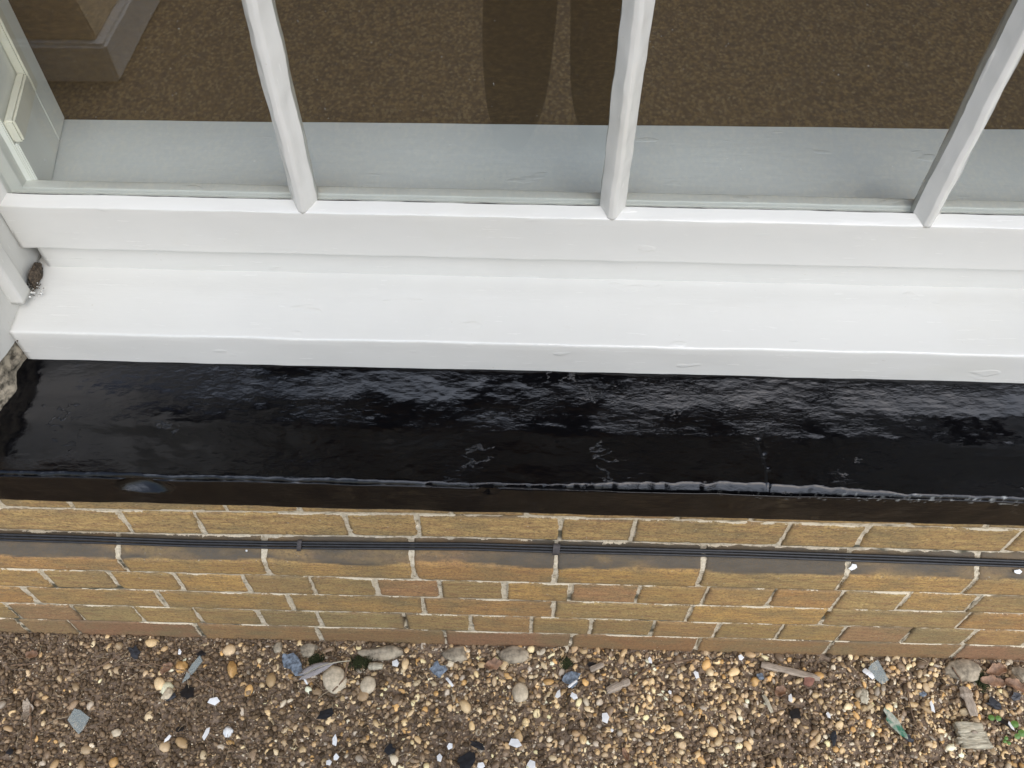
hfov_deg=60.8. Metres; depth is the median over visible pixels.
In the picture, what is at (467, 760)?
paint flake
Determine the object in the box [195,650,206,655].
paint flake
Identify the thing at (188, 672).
twig
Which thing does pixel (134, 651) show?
paint flake
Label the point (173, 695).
paint flake
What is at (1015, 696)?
paint flake
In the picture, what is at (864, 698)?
wood chunk
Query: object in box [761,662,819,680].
wood stick
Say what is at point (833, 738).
paint flake
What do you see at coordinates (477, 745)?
paint flake
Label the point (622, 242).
sash window
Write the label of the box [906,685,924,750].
twig
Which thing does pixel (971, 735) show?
wood block
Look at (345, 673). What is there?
twig
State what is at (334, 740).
paint chip
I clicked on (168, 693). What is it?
flint
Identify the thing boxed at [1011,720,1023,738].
seedling
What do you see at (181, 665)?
flint
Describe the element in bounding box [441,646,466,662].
footing stone
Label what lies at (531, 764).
paint chip
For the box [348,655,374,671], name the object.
moss cushion
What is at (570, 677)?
slate chip
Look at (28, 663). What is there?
twig
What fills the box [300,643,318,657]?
footing stone
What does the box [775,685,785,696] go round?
dead leaf
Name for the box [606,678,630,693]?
wood splinter
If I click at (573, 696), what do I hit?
paint chip
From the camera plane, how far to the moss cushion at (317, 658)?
1.67 m
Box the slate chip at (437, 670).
[430,660,447,677]
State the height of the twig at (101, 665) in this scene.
0.006 m
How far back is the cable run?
1.40 m
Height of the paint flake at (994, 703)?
0.006 m
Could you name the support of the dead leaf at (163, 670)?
on the ground
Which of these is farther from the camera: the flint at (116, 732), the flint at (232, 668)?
the flint at (232, 668)
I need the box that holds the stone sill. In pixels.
[0,358,1023,525]
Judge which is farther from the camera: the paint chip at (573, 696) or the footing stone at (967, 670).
the footing stone at (967, 670)
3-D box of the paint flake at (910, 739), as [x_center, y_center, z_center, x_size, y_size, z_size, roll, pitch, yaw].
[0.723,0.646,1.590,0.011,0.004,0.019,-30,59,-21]
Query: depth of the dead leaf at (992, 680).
1.65 m
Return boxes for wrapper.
[883,708,907,738]
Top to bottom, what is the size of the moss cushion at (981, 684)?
0.013 m
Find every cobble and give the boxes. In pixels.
[322,665,346,693]
[360,676,375,693]
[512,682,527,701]
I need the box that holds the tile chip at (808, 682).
[803,677,814,686]
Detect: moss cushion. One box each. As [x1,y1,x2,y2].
[305,651,327,664]
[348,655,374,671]
[558,656,572,669]
[974,668,989,692]
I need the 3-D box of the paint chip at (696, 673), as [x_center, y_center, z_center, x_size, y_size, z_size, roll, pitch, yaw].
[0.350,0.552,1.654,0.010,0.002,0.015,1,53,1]
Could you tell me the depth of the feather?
1.64 m
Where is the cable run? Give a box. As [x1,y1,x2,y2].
[0,533,1023,567]
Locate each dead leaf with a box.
[25,650,37,657]
[160,662,172,674]
[484,657,502,669]
[622,748,629,760]
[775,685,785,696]
[980,674,1005,686]
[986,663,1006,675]
[1004,677,1023,692]
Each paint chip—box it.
[202,727,209,739]
[207,697,219,704]
[332,734,336,745]
[392,660,398,666]
[437,754,441,761]
[477,762,484,767]
[509,739,521,747]
[527,760,534,767]
[555,690,560,697]
[570,692,577,699]
[602,713,608,722]
[693,671,698,678]
[848,564,856,569]
[930,701,934,712]
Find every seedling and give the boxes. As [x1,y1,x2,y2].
[988,715,1000,720]
[1003,736,1010,744]
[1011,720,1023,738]
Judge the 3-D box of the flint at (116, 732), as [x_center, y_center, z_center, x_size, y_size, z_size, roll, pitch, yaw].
[-0.722,0.637,1.591,0.019,0.012,0.015,1,53,1]
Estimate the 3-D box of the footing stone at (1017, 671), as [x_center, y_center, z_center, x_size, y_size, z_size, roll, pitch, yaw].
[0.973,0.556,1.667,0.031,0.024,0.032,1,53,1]
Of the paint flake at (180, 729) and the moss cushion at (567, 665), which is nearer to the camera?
the paint flake at (180, 729)
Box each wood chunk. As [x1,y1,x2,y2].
[860,688,868,703]
[959,686,977,716]
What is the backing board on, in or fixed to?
attached to the sash window
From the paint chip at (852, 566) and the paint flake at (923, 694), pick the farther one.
the paint flake at (923, 694)
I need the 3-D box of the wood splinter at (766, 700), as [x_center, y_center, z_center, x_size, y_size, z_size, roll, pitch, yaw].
[0.476,0.594,1.621,0.008,0.006,0.035,-14,54,-10]
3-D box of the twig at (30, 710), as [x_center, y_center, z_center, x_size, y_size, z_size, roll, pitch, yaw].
[-0.879,0.620,1.594,0.011,0.007,0.115,-13,54,-10]
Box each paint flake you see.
[6,748,13,754]
[128,645,140,658]
[164,693,175,700]
[176,727,183,731]
[180,684,193,698]
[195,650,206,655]
[316,708,333,718]
[384,743,395,754]
[457,751,475,767]
[469,740,484,749]
[757,673,763,679]
[790,708,800,718]
[830,730,836,746]
[904,734,913,742]
[919,691,926,696]
[985,696,1001,709]
[999,718,1009,727]
[1011,692,1020,700]
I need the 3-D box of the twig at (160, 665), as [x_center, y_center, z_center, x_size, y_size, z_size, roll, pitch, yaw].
[-0.663,0.537,1.657,0.091,0.006,0.009,5,53,3]
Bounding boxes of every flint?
[111,729,121,736]
[161,687,173,700]
[175,661,187,673]
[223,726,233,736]
[227,661,236,677]
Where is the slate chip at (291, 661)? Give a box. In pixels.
[282,653,302,675]
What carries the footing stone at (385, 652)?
on the ground
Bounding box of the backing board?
[8,0,1023,129]
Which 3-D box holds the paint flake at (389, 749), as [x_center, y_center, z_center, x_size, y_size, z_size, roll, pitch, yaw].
[-0.220,0.659,1.573,0.021,0.004,0.020,1,53,1]
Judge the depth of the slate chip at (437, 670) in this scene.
1.66 m
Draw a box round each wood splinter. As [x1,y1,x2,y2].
[21,698,33,721]
[368,662,382,670]
[590,662,603,671]
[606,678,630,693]
[762,694,772,712]
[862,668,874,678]
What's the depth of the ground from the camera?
1.62 m
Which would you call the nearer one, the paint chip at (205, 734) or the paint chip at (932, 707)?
the paint chip at (205, 734)
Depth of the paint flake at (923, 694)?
1.64 m
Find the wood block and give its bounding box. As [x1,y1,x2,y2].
[952,721,993,749]
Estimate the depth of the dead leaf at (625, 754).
1.57 m
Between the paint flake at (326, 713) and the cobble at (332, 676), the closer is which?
the paint flake at (326, 713)
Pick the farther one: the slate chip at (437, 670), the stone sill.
the slate chip at (437, 670)
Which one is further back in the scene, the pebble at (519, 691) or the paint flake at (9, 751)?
the pebble at (519, 691)
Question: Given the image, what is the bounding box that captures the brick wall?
[0,287,1023,659]
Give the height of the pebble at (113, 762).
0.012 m
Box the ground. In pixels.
[0,632,1023,767]
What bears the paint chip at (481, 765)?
on the ground
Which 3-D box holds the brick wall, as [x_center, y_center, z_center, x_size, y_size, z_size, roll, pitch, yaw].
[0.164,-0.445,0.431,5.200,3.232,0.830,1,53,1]
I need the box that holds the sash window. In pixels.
[0,0,1023,382]
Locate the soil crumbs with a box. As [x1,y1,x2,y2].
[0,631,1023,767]
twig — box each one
[10,654,48,665]
[29,692,35,754]
[96,652,125,668]
[139,663,185,671]
[185,668,225,704]
[332,659,348,691]
[631,658,694,684]
[651,684,667,698]
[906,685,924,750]
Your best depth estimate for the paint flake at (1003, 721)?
1.61 m
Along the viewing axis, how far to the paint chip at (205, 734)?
1.59 m
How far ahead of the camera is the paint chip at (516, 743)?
1.58 m
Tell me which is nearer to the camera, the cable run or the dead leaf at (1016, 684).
the cable run
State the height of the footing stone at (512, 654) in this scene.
0.017 m
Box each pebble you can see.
[109,757,118,767]
[814,672,823,678]
[855,688,861,697]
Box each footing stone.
[273,642,282,652]
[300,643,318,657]
[357,645,404,660]
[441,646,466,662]
[497,645,528,663]
[944,659,981,681]
[1011,666,1023,682]
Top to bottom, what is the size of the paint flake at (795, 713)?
0.004 m
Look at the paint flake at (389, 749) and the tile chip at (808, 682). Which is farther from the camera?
the tile chip at (808, 682)
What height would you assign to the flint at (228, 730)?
0.012 m
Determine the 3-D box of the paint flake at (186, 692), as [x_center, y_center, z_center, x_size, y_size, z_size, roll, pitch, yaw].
[-0.606,0.577,1.632,0.028,0.009,0.024,17,55,12]
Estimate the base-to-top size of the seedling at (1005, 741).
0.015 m
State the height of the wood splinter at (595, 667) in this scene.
0.007 m
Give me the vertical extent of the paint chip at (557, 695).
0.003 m
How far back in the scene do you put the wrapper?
1.60 m
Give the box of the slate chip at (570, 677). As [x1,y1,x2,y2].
[562,671,579,688]
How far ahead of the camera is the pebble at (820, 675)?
1.65 m
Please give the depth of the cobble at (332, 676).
1.64 m
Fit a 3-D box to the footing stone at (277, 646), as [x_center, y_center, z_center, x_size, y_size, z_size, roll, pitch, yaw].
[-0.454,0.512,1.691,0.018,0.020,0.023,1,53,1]
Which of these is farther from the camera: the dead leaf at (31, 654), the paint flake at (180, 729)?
the dead leaf at (31, 654)
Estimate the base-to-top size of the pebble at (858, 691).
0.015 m
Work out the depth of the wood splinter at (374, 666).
1.66 m
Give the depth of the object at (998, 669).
1.67 m
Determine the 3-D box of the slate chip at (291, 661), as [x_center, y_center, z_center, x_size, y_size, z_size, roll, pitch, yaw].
[-0.419,0.536,1.664,0.032,0.004,0.058,-23,56,-17]
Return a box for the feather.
[298,660,349,679]
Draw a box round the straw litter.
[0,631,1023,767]
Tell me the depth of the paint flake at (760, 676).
1.65 m

